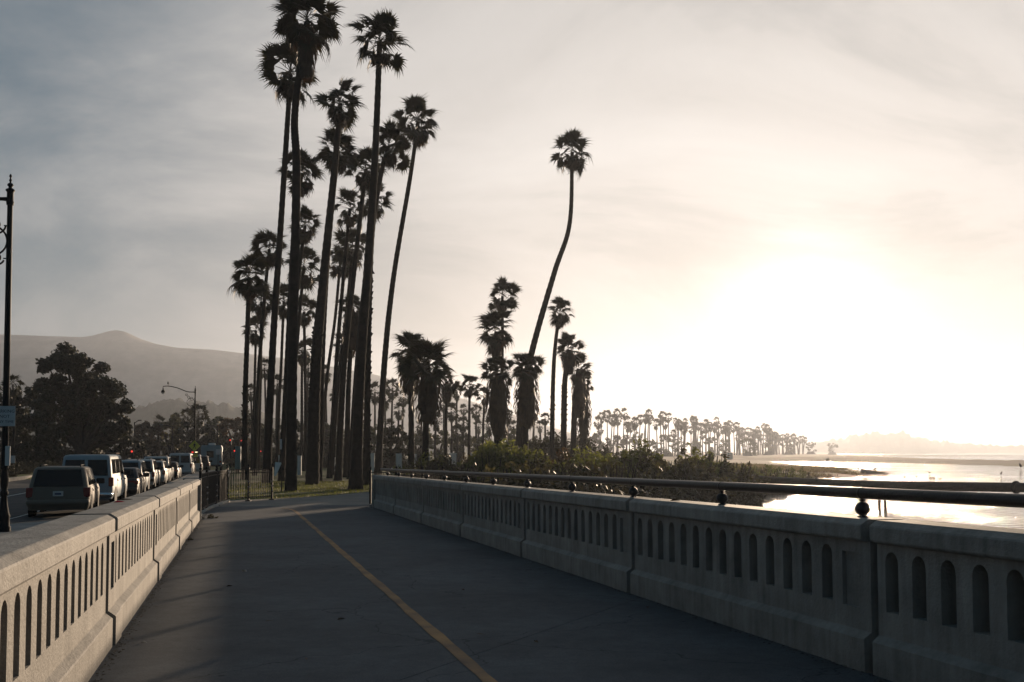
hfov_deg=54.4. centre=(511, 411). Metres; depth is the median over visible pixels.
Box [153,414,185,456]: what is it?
broad tree
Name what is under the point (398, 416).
distant palm
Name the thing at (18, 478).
kerb
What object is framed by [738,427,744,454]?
distant palm
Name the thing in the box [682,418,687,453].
distant palm
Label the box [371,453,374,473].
white pillar
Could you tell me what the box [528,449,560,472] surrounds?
shrub
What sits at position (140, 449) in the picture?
broad tree
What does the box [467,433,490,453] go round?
tree
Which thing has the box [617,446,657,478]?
shrub
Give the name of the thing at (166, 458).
parked car
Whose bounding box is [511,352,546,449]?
broad fan palm
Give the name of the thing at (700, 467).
shrub
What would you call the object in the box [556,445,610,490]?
shrub
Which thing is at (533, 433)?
distant palm
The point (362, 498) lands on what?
path
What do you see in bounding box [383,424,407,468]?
broad tree
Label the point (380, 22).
fan palm
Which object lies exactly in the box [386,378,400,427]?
distant palm
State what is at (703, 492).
shrub
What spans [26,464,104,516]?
parked minivan
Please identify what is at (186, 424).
distant palm
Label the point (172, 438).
signal pole
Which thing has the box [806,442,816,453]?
hazy tree
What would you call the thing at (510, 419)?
distant palm
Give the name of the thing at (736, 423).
distant palm
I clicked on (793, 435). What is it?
distant palm
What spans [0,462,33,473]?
hedge bush
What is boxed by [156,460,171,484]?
parked car
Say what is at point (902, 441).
headland
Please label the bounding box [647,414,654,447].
distant palm
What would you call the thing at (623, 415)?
distant palm
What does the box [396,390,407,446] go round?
distant palm
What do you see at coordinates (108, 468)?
parked van
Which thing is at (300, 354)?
fan palm
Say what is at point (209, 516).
weed
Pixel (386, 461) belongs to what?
hedge bush
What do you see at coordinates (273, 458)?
hedge bush
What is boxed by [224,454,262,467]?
hedge bush
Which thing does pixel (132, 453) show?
traffic light
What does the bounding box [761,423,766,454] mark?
distant palm
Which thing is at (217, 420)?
broad tree
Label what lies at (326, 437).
broad tree
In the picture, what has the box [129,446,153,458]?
tree
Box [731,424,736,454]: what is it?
distant palm
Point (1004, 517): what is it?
water
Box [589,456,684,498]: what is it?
shrub
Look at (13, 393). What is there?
distant palm
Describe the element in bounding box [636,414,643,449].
distant palm
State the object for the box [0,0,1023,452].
sky
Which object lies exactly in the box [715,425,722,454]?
distant palm
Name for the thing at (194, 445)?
crossing sign
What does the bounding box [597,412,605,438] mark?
distant palm
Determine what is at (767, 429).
distant palm
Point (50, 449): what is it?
broad tree
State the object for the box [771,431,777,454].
distant palm
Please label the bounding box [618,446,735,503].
shrub
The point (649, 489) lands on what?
shrub
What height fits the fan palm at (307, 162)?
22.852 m
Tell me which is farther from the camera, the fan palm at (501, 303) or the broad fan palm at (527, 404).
the fan palm at (501, 303)
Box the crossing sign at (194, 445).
[189,440,199,456]
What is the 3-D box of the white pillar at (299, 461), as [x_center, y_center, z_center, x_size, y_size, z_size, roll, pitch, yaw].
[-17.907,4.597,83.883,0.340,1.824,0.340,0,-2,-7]
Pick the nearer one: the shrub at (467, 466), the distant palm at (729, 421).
the shrub at (467, 466)
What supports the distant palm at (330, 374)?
on the ground at (765, 459)
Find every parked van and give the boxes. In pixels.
[62,454,130,501]
[169,453,196,473]
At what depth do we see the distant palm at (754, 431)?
816.37 m
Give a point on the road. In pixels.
(17, 506)
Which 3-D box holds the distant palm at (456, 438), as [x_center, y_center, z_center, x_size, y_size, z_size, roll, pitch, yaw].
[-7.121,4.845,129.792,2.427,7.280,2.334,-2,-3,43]
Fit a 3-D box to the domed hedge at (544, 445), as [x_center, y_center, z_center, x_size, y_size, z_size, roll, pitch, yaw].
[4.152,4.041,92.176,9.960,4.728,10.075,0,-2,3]
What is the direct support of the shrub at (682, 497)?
on the ground at (765, 459)
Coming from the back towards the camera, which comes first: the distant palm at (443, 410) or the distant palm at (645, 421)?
the distant palm at (645, 421)
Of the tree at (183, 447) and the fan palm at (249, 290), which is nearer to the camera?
the fan palm at (249, 290)
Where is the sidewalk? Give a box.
[0,470,230,535]
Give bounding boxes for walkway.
[88,505,892,681]
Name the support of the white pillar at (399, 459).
on the ground at (765, 459)
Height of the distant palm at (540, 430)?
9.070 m
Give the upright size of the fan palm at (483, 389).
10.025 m
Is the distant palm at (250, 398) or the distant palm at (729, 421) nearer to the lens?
the distant palm at (250, 398)
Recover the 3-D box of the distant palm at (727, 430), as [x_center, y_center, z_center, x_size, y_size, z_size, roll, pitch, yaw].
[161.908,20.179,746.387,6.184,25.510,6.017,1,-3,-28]
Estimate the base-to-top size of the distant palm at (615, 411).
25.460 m
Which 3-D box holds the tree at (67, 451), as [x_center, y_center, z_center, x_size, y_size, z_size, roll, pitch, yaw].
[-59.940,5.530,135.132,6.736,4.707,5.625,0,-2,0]
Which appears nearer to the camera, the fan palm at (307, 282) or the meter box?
the meter box
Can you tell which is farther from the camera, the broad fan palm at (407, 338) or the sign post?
the broad fan palm at (407, 338)
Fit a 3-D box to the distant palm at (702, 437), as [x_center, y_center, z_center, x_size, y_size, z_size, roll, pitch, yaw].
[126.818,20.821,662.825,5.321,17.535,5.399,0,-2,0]
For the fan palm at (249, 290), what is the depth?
70.01 m
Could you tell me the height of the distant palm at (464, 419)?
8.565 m
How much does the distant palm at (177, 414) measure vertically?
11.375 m
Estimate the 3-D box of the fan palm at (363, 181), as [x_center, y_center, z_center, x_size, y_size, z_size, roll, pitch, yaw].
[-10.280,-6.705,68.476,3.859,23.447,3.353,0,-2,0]
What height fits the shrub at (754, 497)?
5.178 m
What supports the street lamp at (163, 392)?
on the sidewalk
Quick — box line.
[284,508,497,681]
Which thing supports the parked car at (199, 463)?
on the road
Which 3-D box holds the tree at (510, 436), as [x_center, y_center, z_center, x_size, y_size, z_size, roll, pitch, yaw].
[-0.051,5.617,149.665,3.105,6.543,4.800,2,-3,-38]
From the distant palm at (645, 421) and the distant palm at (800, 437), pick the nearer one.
the distant palm at (645, 421)
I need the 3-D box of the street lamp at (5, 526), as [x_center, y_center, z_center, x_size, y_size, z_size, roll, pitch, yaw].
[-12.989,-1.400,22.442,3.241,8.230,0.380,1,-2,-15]
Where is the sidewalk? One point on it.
(17, 527)
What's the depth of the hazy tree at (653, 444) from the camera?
537.35 m
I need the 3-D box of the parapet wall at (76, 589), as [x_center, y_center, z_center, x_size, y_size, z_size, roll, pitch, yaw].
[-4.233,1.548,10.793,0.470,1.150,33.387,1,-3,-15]
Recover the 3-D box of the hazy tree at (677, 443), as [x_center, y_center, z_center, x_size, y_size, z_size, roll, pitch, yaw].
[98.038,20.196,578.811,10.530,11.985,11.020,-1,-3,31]
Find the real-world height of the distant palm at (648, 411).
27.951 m
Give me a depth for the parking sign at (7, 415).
22.67 m
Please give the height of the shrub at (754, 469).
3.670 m
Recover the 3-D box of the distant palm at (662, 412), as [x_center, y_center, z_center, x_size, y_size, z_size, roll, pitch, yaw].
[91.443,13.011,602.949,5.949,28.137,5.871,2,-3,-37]
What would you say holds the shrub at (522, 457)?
on the ground at (765, 459)
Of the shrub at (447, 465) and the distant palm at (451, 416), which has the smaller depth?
the shrub at (447, 465)
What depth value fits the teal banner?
95.76 m
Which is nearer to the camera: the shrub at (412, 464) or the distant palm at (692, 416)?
the shrub at (412, 464)
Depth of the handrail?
8.64 m
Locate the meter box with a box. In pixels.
[5,446,10,465]
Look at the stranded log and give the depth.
184.41 m
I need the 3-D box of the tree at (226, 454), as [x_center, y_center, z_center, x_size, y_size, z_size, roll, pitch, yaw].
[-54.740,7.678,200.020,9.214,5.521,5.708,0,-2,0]
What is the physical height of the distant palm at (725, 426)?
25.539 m
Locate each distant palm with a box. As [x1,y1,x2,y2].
[0,374,25,455]
[152,414,164,455]
[168,413,181,452]
[179,407,196,452]
[186,404,210,439]
[248,383,252,454]
[256,357,267,450]
[274,374,282,447]
[303,365,309,432]
[324,364,332,446]
[371,380,379,450]
[377,387,392,446]
[384,418,394,448]
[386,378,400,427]
[391,402,404,436]
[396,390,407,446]
[415,418,422,458]
[432,412,443,460]
[441,400,444,457]
[444,402,459,452]
[449,422,465,465]
[452,388,464,452]
[456,416,467,445]
[459,403,467,459]
[471,403,482,448]
[472,420,481,439]
[481,417,491,438]
[506,409,513,432]
[510,419,515,431]
[532,408,538,439]
[535,420,543,439]
[539,412,549,437]
[593,415,603,439]
[596,425,604,438]
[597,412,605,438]
[602,410,610,447]
[608,414,615,447]
[609,413,618,452]
[613,408,620,451]
[615,415,622,450]
[619,407,627,449]
[623,421,632,449]
[627,422,634,447]
[630,417,638,449]
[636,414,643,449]
[642,413,649,444]
[644,409,652,440]
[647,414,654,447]
[652,418,659,452]
[656,415,663,454]
[659,411,666,447]
[662,418,667,448]
[664,412,672,448]
[669,430,677,455]
[673,417,678,455]
[675,421,680,440]
[678,420,684,444]
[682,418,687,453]
[682,426,688,443]
[688,426,694,454]
[690,415,697,448]
[691,417,696,440]
[697,422,706,452]
[699,430,705,455]
[703,423,710,454]
[707,421,713,447]
[712,424,716,454]
[713,417,719,436]
[714,422,720,454]
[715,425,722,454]
[722,422,728,451]
[725,420,733,451]
[726,423,730,451]
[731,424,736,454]
[734,421,740,454]
[735,433,740,454]
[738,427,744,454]
[743,432,749,451]
[745,427,751,451]
[750,429,757,452]
[754,429,761,454]
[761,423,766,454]
[764,423,770,451]
[768,429,773,451]
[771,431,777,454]
[778,438,785,453]
[790,433,796,453]
[794,437,798,453]
[797,435,803,453]
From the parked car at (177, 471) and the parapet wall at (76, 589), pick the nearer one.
the parapet wall at (76, 589)
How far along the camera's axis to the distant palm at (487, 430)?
149.70 m
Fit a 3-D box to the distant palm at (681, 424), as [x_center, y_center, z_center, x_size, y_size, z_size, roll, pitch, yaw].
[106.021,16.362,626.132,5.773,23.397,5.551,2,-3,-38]
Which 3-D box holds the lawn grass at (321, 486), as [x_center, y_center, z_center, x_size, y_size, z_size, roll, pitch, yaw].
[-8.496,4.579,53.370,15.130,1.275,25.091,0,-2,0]
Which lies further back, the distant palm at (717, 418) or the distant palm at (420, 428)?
the distant palm at (717, 418)
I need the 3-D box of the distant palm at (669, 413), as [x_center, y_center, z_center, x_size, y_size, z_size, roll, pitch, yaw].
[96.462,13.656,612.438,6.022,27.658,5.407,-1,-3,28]
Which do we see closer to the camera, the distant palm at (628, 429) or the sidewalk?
the sidewalk
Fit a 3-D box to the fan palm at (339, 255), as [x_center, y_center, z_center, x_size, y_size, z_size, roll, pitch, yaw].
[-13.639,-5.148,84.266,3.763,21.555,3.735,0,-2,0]
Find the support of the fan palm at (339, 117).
on the ground at (765, 459)
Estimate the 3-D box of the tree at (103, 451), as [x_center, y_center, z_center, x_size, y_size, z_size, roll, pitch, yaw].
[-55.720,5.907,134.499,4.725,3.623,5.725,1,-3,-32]
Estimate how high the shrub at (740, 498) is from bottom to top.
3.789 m
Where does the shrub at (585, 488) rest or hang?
on the ground at (765, 459)
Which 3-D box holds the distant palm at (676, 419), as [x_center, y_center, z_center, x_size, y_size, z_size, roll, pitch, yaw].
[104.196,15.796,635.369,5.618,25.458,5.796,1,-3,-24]
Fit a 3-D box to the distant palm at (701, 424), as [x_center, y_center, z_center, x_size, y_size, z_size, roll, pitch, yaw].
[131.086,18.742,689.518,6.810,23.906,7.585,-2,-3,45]
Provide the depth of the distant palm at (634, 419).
535.10 m
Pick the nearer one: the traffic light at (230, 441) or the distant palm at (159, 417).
the traffic light at (230, 441)
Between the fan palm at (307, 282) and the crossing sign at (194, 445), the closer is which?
the fan palm at (307, 282)
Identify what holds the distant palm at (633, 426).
on the ground at (765, 459)
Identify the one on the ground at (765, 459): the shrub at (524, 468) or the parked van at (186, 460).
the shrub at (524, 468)
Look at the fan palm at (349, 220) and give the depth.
74.22 m
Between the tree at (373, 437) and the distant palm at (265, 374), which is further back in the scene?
the tree at (373, 437)
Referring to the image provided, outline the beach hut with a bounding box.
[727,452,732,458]
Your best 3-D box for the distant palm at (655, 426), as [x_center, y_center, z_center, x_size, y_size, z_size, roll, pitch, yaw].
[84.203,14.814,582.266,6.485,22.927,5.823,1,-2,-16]
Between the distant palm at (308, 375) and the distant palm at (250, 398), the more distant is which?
the distant palm at (250, 398)
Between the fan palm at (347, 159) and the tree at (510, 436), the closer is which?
the fan palm at (347, 159)
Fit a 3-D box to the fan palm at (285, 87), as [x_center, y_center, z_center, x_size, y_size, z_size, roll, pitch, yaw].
[-14.110,-9.460,62.236,4.188,28.422,4.520,0,-2,-11]
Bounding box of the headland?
[759,430,1023,452]
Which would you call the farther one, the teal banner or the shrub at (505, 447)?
the teal banner
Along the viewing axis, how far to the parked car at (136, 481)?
46.99 m
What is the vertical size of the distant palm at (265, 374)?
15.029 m
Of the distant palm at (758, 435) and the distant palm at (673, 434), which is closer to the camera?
the distant palm at (673, 434)
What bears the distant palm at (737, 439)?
on the ground at (765, 459)
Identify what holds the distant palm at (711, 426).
on the ground at (765, 459)
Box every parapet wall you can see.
[0,478,201,681]
[369,475,1023,681]
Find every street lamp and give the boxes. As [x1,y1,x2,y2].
[0,174,14,531]
[161,386,195,471]
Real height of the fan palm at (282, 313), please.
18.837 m
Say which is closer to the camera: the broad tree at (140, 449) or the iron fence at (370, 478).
the iron fence at (370, 478)
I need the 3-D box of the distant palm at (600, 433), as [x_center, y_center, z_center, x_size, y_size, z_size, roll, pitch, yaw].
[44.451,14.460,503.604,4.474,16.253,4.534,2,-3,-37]
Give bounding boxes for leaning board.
[274,462,280,475]
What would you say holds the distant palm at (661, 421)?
on the ground at (765, 459)
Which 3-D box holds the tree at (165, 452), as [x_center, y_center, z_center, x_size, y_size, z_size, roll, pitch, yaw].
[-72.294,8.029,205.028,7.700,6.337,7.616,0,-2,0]
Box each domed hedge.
[508,435,569,452]
[510,430,603,460]
[567,434,619,458]
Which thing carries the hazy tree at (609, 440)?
on the ground at (765, 459)
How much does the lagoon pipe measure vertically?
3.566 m
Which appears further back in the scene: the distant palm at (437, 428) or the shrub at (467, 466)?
the distant palm at (437, 428)
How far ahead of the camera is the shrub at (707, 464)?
69.53 m
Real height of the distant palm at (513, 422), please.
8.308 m
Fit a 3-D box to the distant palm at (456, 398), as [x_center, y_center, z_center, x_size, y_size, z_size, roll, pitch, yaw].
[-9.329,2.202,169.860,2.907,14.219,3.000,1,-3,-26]
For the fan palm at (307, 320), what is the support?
on the ground at (765, 459)
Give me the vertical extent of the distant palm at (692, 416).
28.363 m
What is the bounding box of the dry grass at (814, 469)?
[734,463,875,476]
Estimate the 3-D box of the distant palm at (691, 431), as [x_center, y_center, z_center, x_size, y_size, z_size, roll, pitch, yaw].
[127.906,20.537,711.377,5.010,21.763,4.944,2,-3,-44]
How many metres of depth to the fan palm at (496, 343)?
77.94 m
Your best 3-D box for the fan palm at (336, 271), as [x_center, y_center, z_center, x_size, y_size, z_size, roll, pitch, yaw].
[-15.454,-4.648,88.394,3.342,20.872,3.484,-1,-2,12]
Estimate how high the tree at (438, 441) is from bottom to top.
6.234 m
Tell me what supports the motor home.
on the road
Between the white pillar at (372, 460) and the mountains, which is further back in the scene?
the mountains
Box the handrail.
[380,468,1023,516]
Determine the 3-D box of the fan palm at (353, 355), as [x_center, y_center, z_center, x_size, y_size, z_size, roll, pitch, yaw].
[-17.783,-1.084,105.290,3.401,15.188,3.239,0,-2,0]
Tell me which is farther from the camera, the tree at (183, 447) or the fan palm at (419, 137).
the tree at (183, 447)
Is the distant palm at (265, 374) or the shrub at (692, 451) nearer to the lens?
the shrub at (692, 451)
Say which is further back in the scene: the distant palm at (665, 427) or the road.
the distant palm at (665, 427)
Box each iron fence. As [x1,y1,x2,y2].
[199,464,274,512]
[369,466,443,503]
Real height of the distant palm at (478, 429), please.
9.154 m
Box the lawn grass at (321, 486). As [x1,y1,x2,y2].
[228,480,368,498]
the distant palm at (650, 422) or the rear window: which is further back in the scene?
the distant palm at (650, 422)
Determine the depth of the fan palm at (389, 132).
58.14 m
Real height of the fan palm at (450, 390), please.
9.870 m
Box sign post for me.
[280,439,282,490]
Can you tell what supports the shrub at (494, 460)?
on the ground at (765, 459)
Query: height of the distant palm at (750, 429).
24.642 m
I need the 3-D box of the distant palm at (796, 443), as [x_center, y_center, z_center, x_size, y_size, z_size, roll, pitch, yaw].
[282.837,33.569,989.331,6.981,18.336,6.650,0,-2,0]
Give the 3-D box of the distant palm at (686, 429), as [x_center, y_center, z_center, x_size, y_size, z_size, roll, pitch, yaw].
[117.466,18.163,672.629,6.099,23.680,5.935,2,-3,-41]
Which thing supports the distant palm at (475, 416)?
on the ground at (765, 459)
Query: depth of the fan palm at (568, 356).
79.89 m
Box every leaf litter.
[92,512,208,681]
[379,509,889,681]
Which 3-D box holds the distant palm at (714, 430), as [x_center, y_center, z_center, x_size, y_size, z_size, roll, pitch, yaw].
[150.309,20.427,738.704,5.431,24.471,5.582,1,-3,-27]
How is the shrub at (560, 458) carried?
on the ground at (765, 459)
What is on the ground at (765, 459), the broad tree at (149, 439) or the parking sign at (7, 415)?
the broad tree at (149, 439)
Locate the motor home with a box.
[201,443,222,469]
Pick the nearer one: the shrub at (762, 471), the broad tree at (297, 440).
the shrub at (762, 471)
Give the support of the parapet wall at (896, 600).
on the walkway
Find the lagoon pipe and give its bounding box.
[735,472,1023,510]
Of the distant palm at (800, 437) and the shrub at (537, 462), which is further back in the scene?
the distant palm at (800, 437)
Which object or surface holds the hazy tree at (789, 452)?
on the ground at (765, 459)
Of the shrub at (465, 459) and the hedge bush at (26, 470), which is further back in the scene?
the hedge bush at (26, 470)
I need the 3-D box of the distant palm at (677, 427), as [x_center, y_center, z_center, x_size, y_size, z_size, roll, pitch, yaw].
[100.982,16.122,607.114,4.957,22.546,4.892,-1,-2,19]
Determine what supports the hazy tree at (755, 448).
on the ground at (765, 459)
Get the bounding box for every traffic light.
[130,448,133,458]
[229,438,231,468]
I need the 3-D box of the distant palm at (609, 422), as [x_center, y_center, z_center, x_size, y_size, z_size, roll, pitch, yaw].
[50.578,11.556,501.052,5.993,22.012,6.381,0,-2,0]
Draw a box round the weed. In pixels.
[201,514,217,518]
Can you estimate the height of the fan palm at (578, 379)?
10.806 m
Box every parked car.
[122,459,152,490]
[123,467,148,494]
[126,458,162,488]
[144,455,175,481]
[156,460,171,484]
[171,462,183,478]
[182,454,204,473]
[202,455,211,469]
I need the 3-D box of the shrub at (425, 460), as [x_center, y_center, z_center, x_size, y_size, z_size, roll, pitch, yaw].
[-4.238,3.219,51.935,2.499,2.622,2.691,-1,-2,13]
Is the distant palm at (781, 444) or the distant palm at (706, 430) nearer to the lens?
the distant palm at (706, 430)
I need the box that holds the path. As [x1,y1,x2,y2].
[208,492,371,506]
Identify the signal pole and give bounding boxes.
[159,424,172,452]
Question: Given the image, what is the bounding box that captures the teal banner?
[235,446,240,471]
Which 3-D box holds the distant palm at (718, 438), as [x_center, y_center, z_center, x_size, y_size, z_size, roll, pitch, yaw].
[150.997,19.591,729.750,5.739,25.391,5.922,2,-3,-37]
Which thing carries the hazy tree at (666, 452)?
on the ground at (765, 459)
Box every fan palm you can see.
[226,249,271,479]
[240,314,269,470]
[242,282,279,471]
[250,227,287,475]
[253,37,319,482]
[266,282,298,472]
[270,0,345,491]
[274,147,323,481]
[281,245,320,361]
[285,203,323,464]
[298,292,316,470]
[298,335,311,470]
[305,75,368,484]
[313,126,360,481]
[319,243,351,468]
[325,186,367,477]
[328,332,354,358]
[331,227,365,474]
[333,144,387,480]
[334,293,360,476]
[343,6,411,489]
[346,183,394,478]
[362,116,412,484]
[374,92,440,474]
[388,329,426,467]
[394,336,455,466]
[437,370,461,461]
[457,373,483,458]
[472,308,514,445]
[476,386,489,444]
[479,355,516,453]
[487,275,522,441]
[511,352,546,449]
[515,127,593,447]
[547,295,574,458]
[554,330,586,457]
[562,351,592,457]
[577,377,593,446]
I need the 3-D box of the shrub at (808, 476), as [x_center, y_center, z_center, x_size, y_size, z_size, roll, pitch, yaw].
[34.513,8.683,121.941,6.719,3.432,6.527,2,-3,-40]
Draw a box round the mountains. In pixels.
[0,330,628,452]
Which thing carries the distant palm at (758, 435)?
on the ground at (765, 459)
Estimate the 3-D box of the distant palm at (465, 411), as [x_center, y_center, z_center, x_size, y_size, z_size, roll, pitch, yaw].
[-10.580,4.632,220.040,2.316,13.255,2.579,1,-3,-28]
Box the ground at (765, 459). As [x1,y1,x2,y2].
[9,452,1023,501]
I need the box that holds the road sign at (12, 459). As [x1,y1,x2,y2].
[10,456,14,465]
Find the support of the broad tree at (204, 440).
on the ground at (765, 459)
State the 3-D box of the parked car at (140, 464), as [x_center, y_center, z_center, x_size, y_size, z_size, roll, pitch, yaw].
[-20.541,3.432,53.276,2.340,1.862,4.814,1,-2,-15]
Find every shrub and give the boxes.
[386,465,415,476]
[391,461,426,473]
[404,454,489,482]
[414,449,446,469]
[449,462,487,483]
[456,438,547,472]
[457,453,469,465]
[459,460,569,490]
[467,441,520,481]
[488,450,596,492]
[498,463,630,495]
[505,442,538,472]
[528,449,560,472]
[545,461,670,498]
[546,447,592,465]
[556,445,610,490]
[580,451,633,477]
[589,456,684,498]
[609,465,713,501]
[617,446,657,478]
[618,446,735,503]
[624,438,672,476]
[636,458,741,503]
[656,467,748,504]
[667,454,730,480]
[685,443,737,479]
[689,465,749,504]
[700,451,771,506]
[728,462,764,475]
[750,467,789,494]
[754,463,806,477]
[780,470,811,477]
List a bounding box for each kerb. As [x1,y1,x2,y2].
[9,475,31,481]
[15,474,189,523]
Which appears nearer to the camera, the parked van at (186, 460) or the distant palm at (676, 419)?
the parked van at (186, 460)
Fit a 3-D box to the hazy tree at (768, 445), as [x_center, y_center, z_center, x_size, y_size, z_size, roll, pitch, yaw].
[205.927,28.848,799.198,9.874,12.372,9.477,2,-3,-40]
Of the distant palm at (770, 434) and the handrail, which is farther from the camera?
the distant palm at (770, 434)
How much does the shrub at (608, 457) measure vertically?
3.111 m
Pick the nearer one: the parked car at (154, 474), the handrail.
the handrail
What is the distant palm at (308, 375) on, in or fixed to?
on the ground at (765, 459)
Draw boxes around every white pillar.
[297,456,301,474]
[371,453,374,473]
[396,454,401,467]
[449,453,456,464]
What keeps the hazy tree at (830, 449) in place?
on the ground at (765, 459)
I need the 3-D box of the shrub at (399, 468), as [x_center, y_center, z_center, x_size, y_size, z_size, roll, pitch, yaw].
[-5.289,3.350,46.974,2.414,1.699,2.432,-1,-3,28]
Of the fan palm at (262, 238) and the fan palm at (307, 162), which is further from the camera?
the fan palm at (262, 238)
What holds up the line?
on the walkway
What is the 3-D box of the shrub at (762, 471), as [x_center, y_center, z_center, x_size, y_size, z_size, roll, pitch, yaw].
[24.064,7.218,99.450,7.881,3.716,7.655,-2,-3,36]
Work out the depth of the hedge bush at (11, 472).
77.98 m
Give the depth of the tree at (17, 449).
124.70 m
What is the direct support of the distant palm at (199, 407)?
on the ground at (765, 459)
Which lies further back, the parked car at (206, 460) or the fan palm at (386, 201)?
the parked car at (206, 460)
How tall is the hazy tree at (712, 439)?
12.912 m
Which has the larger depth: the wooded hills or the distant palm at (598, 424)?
the wooded hills
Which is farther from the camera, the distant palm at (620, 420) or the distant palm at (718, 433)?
the distant palm at (718, 433)
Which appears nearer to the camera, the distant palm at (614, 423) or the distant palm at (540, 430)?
the distant palm at (540, 430)
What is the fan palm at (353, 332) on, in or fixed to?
on the ground at (765, 459)
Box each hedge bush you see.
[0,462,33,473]
[0,466,23,476]
[36,460,61,465]
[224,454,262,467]
[249,450,299,468]
[362,450,407,467]
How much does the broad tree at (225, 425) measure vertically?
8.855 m
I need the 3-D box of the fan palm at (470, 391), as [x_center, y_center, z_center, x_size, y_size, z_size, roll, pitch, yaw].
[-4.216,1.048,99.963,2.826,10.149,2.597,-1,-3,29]
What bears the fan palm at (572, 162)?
on the ground at (765, 459)
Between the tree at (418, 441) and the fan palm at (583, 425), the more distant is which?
the tree at (418, 441)
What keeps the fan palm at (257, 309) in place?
on the ground at (765, 459)
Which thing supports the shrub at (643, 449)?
on the ground at (765, 459)
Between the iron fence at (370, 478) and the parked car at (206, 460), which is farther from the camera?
the parked car at (206, 460)
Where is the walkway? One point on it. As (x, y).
(302, 585)
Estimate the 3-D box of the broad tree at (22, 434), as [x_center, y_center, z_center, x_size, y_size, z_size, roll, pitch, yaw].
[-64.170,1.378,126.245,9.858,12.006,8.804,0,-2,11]
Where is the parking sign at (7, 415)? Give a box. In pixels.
[0,406,15,425]
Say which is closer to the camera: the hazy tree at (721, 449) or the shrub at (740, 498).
the shrub at (740, 498)
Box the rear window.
[207,451,213,457]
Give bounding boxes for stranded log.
[860,469,890,473]
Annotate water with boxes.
[761,453,1023,528]
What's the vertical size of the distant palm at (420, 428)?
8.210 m
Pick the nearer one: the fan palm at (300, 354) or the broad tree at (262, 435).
the fan palm at (300, 354)
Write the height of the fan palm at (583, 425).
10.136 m
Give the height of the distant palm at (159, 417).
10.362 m
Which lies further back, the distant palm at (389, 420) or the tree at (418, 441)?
the tree at (418, 441)
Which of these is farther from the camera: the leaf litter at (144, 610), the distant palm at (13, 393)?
the distant palm at (13, 393)
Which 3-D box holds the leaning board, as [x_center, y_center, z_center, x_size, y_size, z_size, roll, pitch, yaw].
[-14.340,3.494,60.989,0.393,0.842,0.360,0,-2,0]
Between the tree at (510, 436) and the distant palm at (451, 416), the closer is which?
the distant palm at (451, 416)
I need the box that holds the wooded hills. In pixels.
[0,398,976,455]
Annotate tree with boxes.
[0,386,38,458]
[0,442,24,464]
[12,411,65,464]
[29,341,135,454]
[50,439,73,462]
[99,446,116,453]
[105,430,148,459]
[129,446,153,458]
[133,421,164,458]
[151,437,182,455]
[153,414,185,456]
[161,436,189,453]
[177,421,218,454]
[200,415,231,450]
[217,417,250,466]
[223,445,250,462]
[248,418,279,452]
[272,419,303,454]
[303,422,344,455]
[363,424,376,449]
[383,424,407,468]
[404,428,432,461]
[429,430,449,463]
[447,432,475,461]
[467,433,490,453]
[504,428,515,444]
[587,432,603,449]
[599,437,615,450]
[612,435,632,455]
[631,431,644,454]
[646,439,660,452]
[659,434,675,455]
[672,437,688,455]
[689,441,701,455]
[703,437,717,455]
[718,438,729,455]
[738,436,758,455]
[761,440,774,454]
[782,441,794,454]
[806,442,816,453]
[827,443,837,454]
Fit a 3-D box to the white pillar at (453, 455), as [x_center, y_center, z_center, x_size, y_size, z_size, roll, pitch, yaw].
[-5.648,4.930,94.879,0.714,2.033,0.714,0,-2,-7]
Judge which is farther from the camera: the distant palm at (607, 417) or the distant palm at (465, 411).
the distant palm at (607, 417)
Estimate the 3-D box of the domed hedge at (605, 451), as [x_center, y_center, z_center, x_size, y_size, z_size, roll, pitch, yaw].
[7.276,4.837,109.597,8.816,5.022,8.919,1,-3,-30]
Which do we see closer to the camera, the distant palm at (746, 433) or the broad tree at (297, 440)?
the broad tree at (297, 440)
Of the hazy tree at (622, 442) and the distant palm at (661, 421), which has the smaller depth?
the hazy tree at (622, 442)
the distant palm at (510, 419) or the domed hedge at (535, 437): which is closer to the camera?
the domed hedge at (535, 437)
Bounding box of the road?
[0,473,189,523]
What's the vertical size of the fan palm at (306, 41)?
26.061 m
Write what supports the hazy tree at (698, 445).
on the ground at (765, 459)
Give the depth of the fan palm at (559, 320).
82.02 m
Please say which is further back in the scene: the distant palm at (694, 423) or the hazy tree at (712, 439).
the distant palm at (694, 423)
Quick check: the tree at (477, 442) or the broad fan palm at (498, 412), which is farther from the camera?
the tree at (477, 442)
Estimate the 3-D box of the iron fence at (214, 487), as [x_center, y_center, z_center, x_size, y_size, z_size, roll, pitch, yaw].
[-10.275,2.671,35.471,1.517,1.550,9.700,0,-2,0]

